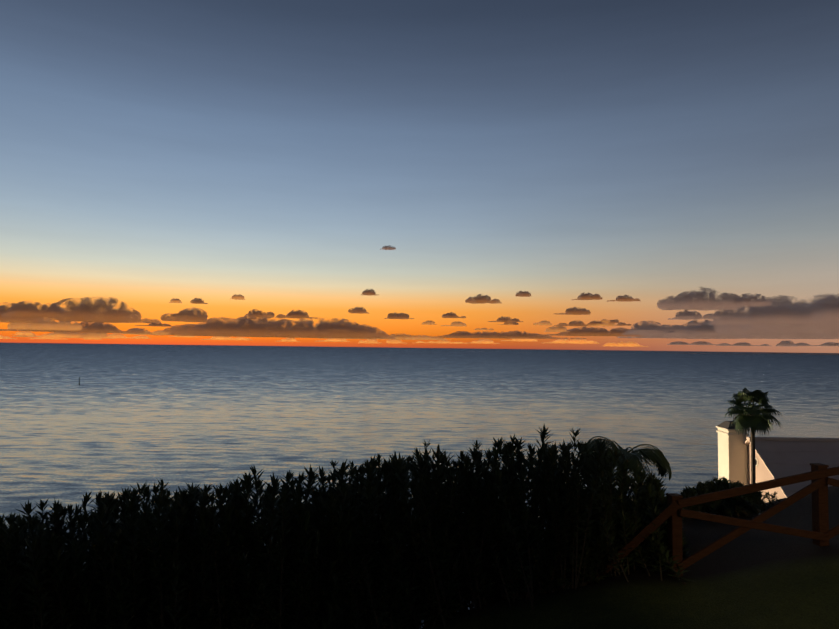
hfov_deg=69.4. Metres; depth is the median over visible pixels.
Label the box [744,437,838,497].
house roof
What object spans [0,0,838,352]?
sky
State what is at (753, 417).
palmetto palm
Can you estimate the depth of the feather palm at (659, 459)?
11.33 m
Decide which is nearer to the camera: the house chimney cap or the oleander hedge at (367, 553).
the oleander hedge at (367, 553)
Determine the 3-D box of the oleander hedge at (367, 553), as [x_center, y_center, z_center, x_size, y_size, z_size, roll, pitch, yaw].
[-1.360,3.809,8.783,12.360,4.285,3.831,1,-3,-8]
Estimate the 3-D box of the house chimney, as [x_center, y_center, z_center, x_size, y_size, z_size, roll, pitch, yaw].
[15.514,8.483,30.110,1.190,5.690,1.630,1,-3,1]
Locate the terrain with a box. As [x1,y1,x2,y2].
[421,486,838,628]
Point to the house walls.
(763, 473)
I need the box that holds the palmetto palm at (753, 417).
[724,387,783,483]
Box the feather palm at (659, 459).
[583,436,671,530]
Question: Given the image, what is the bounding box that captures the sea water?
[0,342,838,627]
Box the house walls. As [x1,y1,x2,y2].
[747,444,785,501]
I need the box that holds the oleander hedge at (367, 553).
[0,424,697,628]
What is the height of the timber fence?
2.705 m
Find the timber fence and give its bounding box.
[587,463,838,584]
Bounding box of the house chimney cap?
[717,421,744,428]
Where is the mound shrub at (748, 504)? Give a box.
[679,476,780,522]
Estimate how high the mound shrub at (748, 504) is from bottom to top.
2.365 m
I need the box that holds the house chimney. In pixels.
[716,426,748,484]

